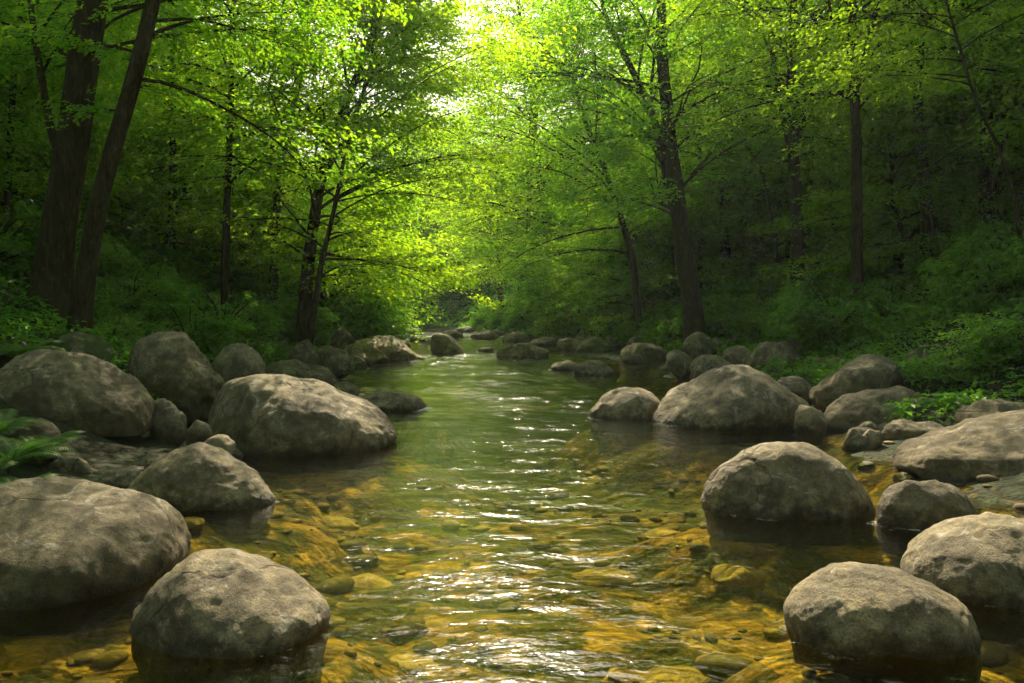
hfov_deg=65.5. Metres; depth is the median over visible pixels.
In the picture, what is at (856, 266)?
tree
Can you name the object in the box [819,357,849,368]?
fern
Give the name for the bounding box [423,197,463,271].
tree
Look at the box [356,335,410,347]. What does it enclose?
rock
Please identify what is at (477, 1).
sky
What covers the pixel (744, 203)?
sapling
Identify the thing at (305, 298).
tree
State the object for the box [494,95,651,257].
tree
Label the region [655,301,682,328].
shrub
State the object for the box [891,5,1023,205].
sapling
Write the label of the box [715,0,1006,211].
tree
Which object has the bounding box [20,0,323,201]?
tree
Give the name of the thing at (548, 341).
rock
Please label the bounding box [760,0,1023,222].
tree
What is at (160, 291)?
shrub
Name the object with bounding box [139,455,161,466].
stone
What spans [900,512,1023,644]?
boulder
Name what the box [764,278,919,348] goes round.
shrub
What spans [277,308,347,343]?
shrub
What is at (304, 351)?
rock
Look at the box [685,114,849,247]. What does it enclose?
sapling
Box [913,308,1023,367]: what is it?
shrub
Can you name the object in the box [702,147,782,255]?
sapling
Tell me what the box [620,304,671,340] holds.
shrub
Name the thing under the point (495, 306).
shrub
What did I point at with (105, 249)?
shrub
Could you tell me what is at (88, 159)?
sapling
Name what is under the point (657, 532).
submerged stone
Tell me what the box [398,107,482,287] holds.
tree
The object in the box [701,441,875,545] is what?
boulder
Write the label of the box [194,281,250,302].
shrub
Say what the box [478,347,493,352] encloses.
rock
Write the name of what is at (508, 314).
shrub
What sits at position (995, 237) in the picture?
shrub
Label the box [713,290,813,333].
shrub
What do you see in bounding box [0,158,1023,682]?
ground
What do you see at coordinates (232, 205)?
sapling
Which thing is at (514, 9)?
tree
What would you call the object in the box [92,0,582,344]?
tree
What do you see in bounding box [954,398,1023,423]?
stone
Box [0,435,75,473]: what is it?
fern
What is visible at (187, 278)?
shrub
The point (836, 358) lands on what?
stone
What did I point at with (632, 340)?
stone
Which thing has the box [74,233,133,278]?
shrub
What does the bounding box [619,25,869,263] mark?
tree
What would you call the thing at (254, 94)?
tree
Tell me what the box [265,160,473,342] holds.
sapling
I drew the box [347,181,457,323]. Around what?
sapling
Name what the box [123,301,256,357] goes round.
shrub
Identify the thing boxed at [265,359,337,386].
boulder
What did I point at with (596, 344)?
rock
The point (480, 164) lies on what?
tree
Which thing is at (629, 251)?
tree
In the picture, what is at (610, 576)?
submerged stone
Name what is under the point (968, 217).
shrub
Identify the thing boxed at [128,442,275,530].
boulder
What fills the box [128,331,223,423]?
boulder
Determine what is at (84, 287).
tree
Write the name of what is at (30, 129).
sapling
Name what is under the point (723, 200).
tree
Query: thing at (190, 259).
shrub
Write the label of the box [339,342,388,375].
rock
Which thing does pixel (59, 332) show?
fern
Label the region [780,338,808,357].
stone
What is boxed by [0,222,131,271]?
shrub
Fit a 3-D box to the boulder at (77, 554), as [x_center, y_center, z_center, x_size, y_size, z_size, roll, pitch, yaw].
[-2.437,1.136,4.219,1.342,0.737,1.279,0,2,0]
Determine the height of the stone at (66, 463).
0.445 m
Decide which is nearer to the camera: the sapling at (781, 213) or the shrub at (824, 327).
the shrub at (824, 327)
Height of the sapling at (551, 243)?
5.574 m
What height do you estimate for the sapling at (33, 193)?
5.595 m
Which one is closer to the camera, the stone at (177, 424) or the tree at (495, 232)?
the stone at (177, 424)
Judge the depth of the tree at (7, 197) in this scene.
13.94 m
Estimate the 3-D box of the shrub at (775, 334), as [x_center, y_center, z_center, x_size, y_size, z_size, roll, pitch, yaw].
[6.059,-0.452,16.126,2.212,1.499,2.602,-1,2,-21]
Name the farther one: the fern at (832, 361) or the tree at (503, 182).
the tree at (503, 182)
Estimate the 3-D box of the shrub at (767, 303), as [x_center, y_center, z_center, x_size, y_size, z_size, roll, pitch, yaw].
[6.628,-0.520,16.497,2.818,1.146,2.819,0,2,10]
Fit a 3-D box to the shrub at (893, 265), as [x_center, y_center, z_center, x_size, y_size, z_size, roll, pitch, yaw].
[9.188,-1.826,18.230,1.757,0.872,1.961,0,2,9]
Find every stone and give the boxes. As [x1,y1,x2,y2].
[0,418,63,464]
[47,455,97,474]
[99,466,142,488]
[131,465,147,470]
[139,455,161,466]
[149,398,178,443]
[168,411,186,446]
[186,420,211,445]
[203,434,242,459]
[266,339,287,345]
[319,516,359,530]
[334,381,360,396]
[352,573,391,588]
[363,391,427,421]
[384,651,439,670]
[445,675,512,682]
[549,539,580,545]
[571,566,637,587]
[578,331,592,337]
[602,666,708,682]
[608,342,617,351]
[627,337,644,344]
[633,527,676,542]
[657,361,671,377]
[680,637,731,650]
[711,563,769,587]
[713,338,722,351]
[729,333,744,341]
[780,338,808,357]
[812,356,829,368]
[831,356,847,361]
[841,428,883,452]
[856,461,874,469]
[857,427,874,434]
[859,421,879,430]
[882,419,942,440]
[892,472,914,481]
[934,414,945,420]
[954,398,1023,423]
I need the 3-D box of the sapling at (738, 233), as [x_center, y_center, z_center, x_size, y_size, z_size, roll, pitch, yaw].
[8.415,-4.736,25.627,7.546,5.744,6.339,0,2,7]
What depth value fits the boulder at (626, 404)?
9.84 m
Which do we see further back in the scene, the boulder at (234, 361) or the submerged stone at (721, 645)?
the boulder at (234, 361)
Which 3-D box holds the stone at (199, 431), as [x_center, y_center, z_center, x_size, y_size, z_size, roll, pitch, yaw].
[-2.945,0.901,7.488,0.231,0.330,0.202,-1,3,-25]
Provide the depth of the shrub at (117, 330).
10.64 m
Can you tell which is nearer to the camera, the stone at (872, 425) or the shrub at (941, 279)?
the stone at (872, 425)
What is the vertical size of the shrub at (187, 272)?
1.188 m
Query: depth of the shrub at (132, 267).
14.77 m
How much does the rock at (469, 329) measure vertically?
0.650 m
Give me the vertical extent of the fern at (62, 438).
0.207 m
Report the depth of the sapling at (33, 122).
15.04 m
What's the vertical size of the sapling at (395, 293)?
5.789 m
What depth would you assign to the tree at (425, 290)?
68.03 m
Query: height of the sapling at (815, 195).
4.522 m
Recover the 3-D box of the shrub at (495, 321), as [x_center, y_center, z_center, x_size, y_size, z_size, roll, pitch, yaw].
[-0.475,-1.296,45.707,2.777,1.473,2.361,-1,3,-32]
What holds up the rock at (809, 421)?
on the ground
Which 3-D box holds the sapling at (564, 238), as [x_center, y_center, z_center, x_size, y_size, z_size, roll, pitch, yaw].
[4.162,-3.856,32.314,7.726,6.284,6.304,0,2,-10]
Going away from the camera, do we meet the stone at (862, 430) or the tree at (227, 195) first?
the stone at (862, 430)
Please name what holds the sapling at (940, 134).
on the ground
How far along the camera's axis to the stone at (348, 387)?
12.43 m
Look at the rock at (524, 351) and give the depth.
22.13 m
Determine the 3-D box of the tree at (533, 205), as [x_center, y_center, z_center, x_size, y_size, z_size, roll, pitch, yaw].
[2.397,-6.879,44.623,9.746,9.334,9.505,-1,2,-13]
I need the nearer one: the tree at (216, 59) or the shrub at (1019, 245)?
the shrub at (1019, 245)
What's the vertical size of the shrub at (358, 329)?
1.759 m
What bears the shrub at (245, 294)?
on the ground
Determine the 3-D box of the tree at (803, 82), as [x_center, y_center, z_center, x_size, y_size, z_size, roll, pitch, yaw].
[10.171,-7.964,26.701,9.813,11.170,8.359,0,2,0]
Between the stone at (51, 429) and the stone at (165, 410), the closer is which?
the stone at (51, 429)
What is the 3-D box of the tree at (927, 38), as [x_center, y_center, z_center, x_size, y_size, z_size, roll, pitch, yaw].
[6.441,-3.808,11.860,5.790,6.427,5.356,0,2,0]
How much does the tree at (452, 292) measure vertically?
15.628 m
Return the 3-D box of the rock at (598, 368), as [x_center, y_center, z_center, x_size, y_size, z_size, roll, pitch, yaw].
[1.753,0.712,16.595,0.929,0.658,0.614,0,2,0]
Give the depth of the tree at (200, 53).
22.65 m
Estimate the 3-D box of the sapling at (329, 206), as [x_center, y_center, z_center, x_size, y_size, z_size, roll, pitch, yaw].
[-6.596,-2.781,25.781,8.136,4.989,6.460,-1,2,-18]
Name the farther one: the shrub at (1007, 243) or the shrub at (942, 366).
the shrub at (1007, 243)
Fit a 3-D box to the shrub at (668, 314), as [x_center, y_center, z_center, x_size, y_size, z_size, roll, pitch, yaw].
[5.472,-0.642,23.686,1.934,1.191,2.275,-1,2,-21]
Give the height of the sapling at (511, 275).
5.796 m
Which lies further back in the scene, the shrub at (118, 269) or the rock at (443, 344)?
the rock at (443, 344)
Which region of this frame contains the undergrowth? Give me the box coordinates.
[0,184,1023,423]
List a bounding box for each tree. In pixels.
[0,0,375,327]
[0,0,437,334]
[0,27,187,205]
[1,0,236,226]
[3,0,448,314]
[17,0,336,271]
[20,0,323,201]
[61,0,349,244]
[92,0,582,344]
[96,0,553,335]
[99,0,309,156]
[114,0,560,344]
[159,17,315,156]
[308,114,482,303]
[355,97,521,315]
[366,0,694,332]
[372,113,467,270]
[381,35,611,300]
[392,229,449,297]
[396,116,507,293]
[398,0,913,351]
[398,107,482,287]
[402,0,746,331]
[406,136,537,306]
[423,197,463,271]
[431,109,543,276]
[444,152,564,292]
[456,177,558,274]
[460,124,570,265]
[468,139,591,274]
[477,176,533,276]
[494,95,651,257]
[499,77,683,263]
[525,0,882,281]
[525,30,804,296]
[556,0,756,195]
[582,0,819,288]
[596,0,974,293]
[603,0,1023,317]
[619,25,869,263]
[680,3,1012,224]
[681,0,910,259]
[695,0,1023,260]
[703,0,1020,215]
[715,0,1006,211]
[749,0,1023,253]
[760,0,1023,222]
[886,1,1023,83]
[892,3,1023,129]
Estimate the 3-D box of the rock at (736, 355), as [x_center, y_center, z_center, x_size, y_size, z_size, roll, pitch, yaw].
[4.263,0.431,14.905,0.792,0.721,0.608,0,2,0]
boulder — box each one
[0,349,154,436]
[0,476,190,635]
[48,331,123,364]
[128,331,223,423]
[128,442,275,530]
[130,548,330,682]
[208,374,396,470]
[212,343,265,382]
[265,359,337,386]
[590,387,660,433]
[652,364,808,445]
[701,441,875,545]
[783,561,981,682]
[808,354,906,412]
[823,385,933,436]
[876,479,976,555]
[892,409,1023,486]
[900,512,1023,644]
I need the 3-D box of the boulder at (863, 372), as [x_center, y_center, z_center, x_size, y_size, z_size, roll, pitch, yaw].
[4.344,0.607,10.027,1.157,0.883,0.827,0,2,0]
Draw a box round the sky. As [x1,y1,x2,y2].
[162,0,966,167]
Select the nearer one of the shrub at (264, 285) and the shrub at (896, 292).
the shrub at (896, 292)
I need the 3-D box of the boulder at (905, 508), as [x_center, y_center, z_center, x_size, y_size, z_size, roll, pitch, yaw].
[2.628,1.250,5.048,0.637,0.762,0.384,0,2,0]
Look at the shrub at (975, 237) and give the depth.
12.35 m
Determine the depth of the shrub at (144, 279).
13.89 m
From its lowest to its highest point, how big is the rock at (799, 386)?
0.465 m
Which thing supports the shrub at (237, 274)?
on the ground
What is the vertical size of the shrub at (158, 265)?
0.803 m
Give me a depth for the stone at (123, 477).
5.89 m
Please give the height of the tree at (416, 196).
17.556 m
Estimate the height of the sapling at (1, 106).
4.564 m
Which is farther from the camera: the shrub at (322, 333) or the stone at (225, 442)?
the shrub at (322, 333)
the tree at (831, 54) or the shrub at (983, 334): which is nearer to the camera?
the shrub at (983, 334)
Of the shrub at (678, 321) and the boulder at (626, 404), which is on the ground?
the shrub at (678, 321)
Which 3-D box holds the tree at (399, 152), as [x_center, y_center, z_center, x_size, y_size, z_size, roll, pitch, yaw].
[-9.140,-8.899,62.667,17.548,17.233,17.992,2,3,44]
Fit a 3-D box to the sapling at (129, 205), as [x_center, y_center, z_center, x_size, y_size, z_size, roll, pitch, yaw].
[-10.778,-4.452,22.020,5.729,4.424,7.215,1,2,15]
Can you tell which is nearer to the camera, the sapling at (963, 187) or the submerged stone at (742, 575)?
the submerged stone at (742, 575)
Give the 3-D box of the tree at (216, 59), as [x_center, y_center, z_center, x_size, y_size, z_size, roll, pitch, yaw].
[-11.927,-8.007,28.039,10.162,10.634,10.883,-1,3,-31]
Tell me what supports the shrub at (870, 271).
on the ground
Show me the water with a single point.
(466, 341)
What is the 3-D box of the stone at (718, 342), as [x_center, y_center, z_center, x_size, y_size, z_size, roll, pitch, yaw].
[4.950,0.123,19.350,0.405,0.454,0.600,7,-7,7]
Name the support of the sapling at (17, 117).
on the ground
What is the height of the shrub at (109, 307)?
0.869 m
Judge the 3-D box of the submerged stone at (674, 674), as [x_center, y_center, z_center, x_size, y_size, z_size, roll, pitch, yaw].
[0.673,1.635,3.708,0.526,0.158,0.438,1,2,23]
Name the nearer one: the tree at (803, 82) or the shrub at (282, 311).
the shrub at (282, 311)
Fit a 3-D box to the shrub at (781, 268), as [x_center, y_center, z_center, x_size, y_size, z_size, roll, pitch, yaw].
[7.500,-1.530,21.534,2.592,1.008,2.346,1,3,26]
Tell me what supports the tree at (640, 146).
on the ground
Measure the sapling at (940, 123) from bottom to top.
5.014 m
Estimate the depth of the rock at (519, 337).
32.71 m
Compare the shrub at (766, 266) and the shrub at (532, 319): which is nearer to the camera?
the shrub at (766, 266)
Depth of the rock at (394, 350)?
20.89 m
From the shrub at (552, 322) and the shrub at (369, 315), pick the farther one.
the shrub at (552, 322)
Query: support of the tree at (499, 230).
on the ground
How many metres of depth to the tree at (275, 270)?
20.83 m
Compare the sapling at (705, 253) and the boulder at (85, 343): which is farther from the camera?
the sapling at (705, 253)
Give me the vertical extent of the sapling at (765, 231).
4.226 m
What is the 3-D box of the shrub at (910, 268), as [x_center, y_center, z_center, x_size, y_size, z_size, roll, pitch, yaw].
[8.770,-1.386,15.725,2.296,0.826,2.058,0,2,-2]
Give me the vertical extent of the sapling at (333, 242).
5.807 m
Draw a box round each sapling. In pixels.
[0,0,74,68]
[0,0,146,192]
[0,0,179,216]
[0,2,63,156]
[0,3,188,222]
[0,13,102,176]
[0,81,182,213]
[0,94,211,254]
[0,105,32,150]
[22,8,167,229]
[60,94,314,291]
[84,70,322,269]
[117,133,376,304]
[119,97,243,258]
[143,138,354,281]
[155,88,470,320]
[192,185,343,310]
[215,182,428,324]
[260,169,383,289]
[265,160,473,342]
[284,153,449,326]
[332,232,449,317]
[333,238,425,299]
[340,226,441,314]
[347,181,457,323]
[479,211,591,321]
[479,231,577,333]
[490,182,647,333]
[493,247,594,338]
[495,194,572,297]
[511,203,647,323]
[520,173,661,311]
[529,223,639,336]
[539,239,571,299]
[548,182,714,307]
[550,203,711,317]
[551,154,747,312]
[558,214,679,307]
[569,178,781,336]
[612,152,789,286]
[683,117,866,265]
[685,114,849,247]
[691,52,881,250]
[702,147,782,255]
[713,147,868,267]
[717,68,896,240]
[732,96,1023,289]
[732,185,827,261]
[744,55,1011,256]
[761,128,957,252]
[777,74,1023,272]
[835,38,1023,235]
[845,51,1023,229]
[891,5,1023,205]
[920,0,1023,165]
[928,1,1023,212]
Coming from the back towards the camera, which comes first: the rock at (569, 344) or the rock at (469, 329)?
the rock at (469, 329)
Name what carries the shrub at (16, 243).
on the ground
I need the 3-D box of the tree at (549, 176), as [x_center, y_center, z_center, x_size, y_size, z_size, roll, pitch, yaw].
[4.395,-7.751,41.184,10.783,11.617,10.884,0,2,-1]
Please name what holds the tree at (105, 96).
on the ground
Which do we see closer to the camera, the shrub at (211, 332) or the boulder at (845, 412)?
the boulder at (845, 412)
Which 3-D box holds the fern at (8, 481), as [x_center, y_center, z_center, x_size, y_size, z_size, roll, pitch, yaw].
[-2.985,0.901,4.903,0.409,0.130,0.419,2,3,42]
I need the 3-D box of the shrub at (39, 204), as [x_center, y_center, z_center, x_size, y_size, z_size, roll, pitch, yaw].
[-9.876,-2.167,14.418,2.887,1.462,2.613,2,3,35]
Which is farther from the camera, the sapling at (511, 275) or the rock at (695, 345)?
the sapling at (511, 275)
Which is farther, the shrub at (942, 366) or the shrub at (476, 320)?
the shrub at (476, 320)
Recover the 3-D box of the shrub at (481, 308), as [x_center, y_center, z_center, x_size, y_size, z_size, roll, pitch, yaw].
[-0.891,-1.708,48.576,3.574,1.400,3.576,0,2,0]
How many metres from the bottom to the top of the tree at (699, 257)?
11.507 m
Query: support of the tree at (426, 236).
on the ground
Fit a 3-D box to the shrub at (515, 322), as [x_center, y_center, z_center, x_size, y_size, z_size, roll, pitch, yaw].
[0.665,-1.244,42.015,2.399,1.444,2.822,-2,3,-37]
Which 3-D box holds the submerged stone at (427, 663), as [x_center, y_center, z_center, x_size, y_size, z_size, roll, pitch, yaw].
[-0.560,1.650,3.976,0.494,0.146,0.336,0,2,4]
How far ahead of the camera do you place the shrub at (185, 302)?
14.82 m
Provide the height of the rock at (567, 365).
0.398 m
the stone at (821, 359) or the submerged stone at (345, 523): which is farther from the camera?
the stone at (821, 359)
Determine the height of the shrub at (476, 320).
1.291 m
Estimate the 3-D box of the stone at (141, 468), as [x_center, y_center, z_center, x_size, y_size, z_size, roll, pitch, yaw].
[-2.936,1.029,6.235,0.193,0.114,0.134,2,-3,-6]
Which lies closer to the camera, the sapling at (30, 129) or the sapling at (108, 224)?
the sapling at (30, 129)
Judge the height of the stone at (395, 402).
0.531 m
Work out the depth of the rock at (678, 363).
15.67 m
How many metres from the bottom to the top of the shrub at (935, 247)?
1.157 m
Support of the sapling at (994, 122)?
on the ground
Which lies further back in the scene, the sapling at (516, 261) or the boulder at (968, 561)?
the sapling at (516, 261)
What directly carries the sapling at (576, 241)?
on the ground
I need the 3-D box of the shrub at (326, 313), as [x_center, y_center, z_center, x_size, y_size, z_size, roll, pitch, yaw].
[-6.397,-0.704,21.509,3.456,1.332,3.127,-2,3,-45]
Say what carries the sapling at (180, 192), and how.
on the ground
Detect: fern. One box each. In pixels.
[0,340,61,357]
[0,408,50,434]
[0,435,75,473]
[0,473,60,483]
[3,430,87,463]
[38,326,97,337]
[224,338,258,346]
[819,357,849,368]
[931,392,1006,409]
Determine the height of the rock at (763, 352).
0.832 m
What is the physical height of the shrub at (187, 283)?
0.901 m
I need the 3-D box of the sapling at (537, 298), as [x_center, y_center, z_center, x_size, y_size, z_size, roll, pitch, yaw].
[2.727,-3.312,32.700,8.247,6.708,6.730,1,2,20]
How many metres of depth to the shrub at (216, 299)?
17.19 m
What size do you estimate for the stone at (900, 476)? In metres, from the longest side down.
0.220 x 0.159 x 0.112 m
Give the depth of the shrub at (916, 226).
17.68 m
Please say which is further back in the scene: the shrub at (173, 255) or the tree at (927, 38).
the shrub at (173, 255)
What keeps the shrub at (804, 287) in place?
on the ground
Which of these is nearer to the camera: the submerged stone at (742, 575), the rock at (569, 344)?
the submerged stone at (742, 575)
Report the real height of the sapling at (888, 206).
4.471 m
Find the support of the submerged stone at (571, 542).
on the ground
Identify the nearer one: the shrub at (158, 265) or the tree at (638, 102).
the shrub at (158, 265)
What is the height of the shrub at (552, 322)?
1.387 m
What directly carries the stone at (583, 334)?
on the ground
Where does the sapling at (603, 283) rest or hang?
on the ground
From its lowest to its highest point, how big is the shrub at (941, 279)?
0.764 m
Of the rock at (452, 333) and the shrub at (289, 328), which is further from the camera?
the rock at (452, 333)
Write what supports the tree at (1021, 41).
on the ground
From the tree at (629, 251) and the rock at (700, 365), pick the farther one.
the tree at (629, 251)
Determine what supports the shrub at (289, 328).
on the ground
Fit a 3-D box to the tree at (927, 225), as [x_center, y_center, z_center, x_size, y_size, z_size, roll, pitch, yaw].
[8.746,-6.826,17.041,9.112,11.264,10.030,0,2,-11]
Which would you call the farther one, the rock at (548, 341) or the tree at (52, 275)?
the rock at (548, 341)
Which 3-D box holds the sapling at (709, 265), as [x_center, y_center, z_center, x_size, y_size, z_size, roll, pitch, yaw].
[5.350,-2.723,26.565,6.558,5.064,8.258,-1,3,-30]
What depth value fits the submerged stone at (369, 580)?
5.21 m
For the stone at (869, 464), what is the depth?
6.97 m
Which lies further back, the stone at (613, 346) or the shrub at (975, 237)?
the stone at (613, 346)
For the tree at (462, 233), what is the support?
on the ground
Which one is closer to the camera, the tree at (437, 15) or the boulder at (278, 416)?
the boulder at (278, 416)
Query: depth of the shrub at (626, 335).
25.10 m
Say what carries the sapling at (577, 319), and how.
on the ground
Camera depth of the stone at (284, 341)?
17.51 m
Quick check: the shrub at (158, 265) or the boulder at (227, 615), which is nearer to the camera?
the boulder at (227, 615)
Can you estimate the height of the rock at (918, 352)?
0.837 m
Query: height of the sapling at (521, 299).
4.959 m
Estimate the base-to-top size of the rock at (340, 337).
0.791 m
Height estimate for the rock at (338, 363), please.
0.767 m
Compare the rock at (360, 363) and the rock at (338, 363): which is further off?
the rock at (360, 363)
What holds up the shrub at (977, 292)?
on the ground
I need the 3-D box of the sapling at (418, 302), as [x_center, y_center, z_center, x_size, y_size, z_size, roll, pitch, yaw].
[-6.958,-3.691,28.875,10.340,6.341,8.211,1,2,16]
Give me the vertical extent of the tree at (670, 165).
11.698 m
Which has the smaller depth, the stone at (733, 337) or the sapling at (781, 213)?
the stone at (733, 337)
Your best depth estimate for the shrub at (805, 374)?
12.26 m
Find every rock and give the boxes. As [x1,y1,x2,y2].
[289,339,318,365]
[316,345,354,381]
[330,328,355,347]
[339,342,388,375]
[351,355,366,377]
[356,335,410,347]
[367,337,424,373]
[409,336,429,343]
[430,333,463,366]
[442,330,463,344]
[456,326,479,333]
[470,330,498,344]
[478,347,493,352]
[496,342,549,374]
[502,332,535,344]
[530,337,556,350]
[550,360,578,377]
[556,338,579,361]
[574,360,617,390]
[575,337,608,358]
[620,342,668,372]
[666,350,692,384]
[682,332,716,359]
[690,355,732,380]
[721,345,751,364]
[747,341,793,378]
[777,376,812,404]
[794,405,826,445]
[902,342,949,373]
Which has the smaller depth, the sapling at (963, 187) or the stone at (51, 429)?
the stone at (51, 429)
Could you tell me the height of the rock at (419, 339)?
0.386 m
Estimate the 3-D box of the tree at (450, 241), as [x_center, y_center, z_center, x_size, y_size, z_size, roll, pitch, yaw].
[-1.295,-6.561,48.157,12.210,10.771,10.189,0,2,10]
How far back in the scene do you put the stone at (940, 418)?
8.25 m
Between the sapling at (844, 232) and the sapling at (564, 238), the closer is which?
the sapling at (844, 232)
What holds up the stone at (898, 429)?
on the ground
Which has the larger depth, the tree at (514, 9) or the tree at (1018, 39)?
the tree at (514, 9)
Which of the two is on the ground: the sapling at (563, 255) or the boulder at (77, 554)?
the sapling at (563, 255)
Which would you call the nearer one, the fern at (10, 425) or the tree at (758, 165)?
the fern at (10, 425)
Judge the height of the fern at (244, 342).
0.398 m
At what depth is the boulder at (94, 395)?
7.14 m
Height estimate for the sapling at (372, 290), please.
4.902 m
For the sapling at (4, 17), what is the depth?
12.73 m
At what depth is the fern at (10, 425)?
5.80 m
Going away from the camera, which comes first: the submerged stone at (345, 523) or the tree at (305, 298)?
the submerged stone at (345, 523)
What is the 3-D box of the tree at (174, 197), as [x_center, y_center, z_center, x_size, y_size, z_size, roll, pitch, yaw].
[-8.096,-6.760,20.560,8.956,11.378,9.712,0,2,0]
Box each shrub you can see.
[0,196,80,284]
[0,200,43,232]
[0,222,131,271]
[8,236,126,275]
[59,310,173,355]
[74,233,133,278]
[76,224,155,286]
[76,226,118,276]
[93,285,150,336]
[94,279,193,327]
[95,270,213,320]
[103,266,195,303]
[104,236,175,271]
[113,226,199,275]
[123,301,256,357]
[127,249,211,274]
[128,262,183,282]
[130,283,206,309]
[142,265,206,283]
[144,267,206,294]
[167,288,286,348]
[169,268,198,284]
[188,282,244,313]
[191,285,237,303]
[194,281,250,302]
[202,263,245,284]
[204,289,286,330]
[213,271,292,306]
[235,295,297,327]
[252,292,342,331]
[269,312,296,340]
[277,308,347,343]
[284,295,389,330]
[318,297,413,339]
[357,314,410,343]
[464,308,487,324]
[470,302,507,321]
[479,301,514,314]
[483,306,511,328]
[498,306,523,320]
[499,305,533,328]
[515,297,547,323]
[530,309,588,334]
[610,316,662,344]
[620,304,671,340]
[625,312,721,346]
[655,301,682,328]
[656,306,681,321]
[671,309,714,337]
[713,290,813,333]
[747,260,817,285]
[747,282,844,349]
[750,267,805,291]
[755,356,837,385]
[759,291,883,325]
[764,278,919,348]
[774,280,842,314]
[779,264,865,297]
[825,260,909,288]
[836,278,936,320]
[877,244,954,274]
[892,209,1003,255]
[899,229,969,265]
[899,254,965,289]
[900,277,1002,310]
[910,342,1010,388]
[913,233,1023,296]
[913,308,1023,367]
[914,245,1014,303]
[916,257,1023,316]
[935,202,1023,266]
[956,220,1023,268]
[964,213,1023,253]
[973,236,1023,302]
[989,239,1023,254]
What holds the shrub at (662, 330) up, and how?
on the ground
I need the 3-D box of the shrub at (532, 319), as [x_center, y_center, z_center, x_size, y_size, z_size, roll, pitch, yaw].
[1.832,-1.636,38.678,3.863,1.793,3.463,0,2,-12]
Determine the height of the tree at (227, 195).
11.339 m
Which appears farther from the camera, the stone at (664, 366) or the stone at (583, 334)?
the stone at (583, 334)
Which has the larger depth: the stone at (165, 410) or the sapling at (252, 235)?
the sapling at (252, 235)
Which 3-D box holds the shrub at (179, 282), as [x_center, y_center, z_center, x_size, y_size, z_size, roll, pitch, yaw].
[-6.003,-0.654,12.926,2.612,0.933,2.613,1,2,18]
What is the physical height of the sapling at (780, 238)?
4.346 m
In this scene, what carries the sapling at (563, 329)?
on the ground
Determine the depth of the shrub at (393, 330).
25.51 m
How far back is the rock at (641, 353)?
20.49 m
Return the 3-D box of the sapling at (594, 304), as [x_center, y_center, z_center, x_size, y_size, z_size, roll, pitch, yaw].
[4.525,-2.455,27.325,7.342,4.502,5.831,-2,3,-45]
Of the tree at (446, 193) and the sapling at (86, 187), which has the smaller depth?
the sapling at (86, 187)
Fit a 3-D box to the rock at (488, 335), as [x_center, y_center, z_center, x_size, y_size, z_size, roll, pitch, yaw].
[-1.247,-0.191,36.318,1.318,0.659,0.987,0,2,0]
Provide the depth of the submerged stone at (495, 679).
3.70 m
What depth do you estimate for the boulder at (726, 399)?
9.10 m
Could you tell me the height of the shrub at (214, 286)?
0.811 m
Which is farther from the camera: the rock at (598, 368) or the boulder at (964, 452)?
the rock at (598, 368)
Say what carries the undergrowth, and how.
on the ground
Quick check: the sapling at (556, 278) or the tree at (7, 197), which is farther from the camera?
the sapling at (556, 278)
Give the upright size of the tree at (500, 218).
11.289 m
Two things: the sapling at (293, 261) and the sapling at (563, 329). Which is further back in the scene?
the sapling at (563, 329)
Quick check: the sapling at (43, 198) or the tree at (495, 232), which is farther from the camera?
the tree at (495, 232)
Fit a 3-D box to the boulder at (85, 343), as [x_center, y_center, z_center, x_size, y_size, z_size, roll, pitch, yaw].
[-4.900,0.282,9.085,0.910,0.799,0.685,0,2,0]
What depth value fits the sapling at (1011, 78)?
12.60 m
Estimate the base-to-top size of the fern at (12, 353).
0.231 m
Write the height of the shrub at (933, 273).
1.114 m
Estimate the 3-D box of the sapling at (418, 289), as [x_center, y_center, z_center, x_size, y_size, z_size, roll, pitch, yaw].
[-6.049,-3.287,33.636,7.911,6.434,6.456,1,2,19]
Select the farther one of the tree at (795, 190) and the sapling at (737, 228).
the sapling at (737, 228)
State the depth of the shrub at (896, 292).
15.01 m
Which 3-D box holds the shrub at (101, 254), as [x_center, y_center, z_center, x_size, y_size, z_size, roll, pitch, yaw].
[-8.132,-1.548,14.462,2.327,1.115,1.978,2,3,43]
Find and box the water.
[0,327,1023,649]
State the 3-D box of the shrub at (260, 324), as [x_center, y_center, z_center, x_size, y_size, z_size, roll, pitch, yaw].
[-5.467,-0.366,14.766,2.520,1.260,2.784,-1,3,-27]
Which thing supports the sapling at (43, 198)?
on the ground
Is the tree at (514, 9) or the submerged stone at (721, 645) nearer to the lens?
the submerged stone at (721, 645)
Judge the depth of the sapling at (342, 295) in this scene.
23.72 m
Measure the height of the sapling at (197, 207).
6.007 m
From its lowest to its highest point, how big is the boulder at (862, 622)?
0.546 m
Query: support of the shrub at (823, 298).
on the ground
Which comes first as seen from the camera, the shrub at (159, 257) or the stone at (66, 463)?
the stone at (66, 463)
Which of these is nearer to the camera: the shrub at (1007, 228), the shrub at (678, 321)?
the shrub at (1007, 228)

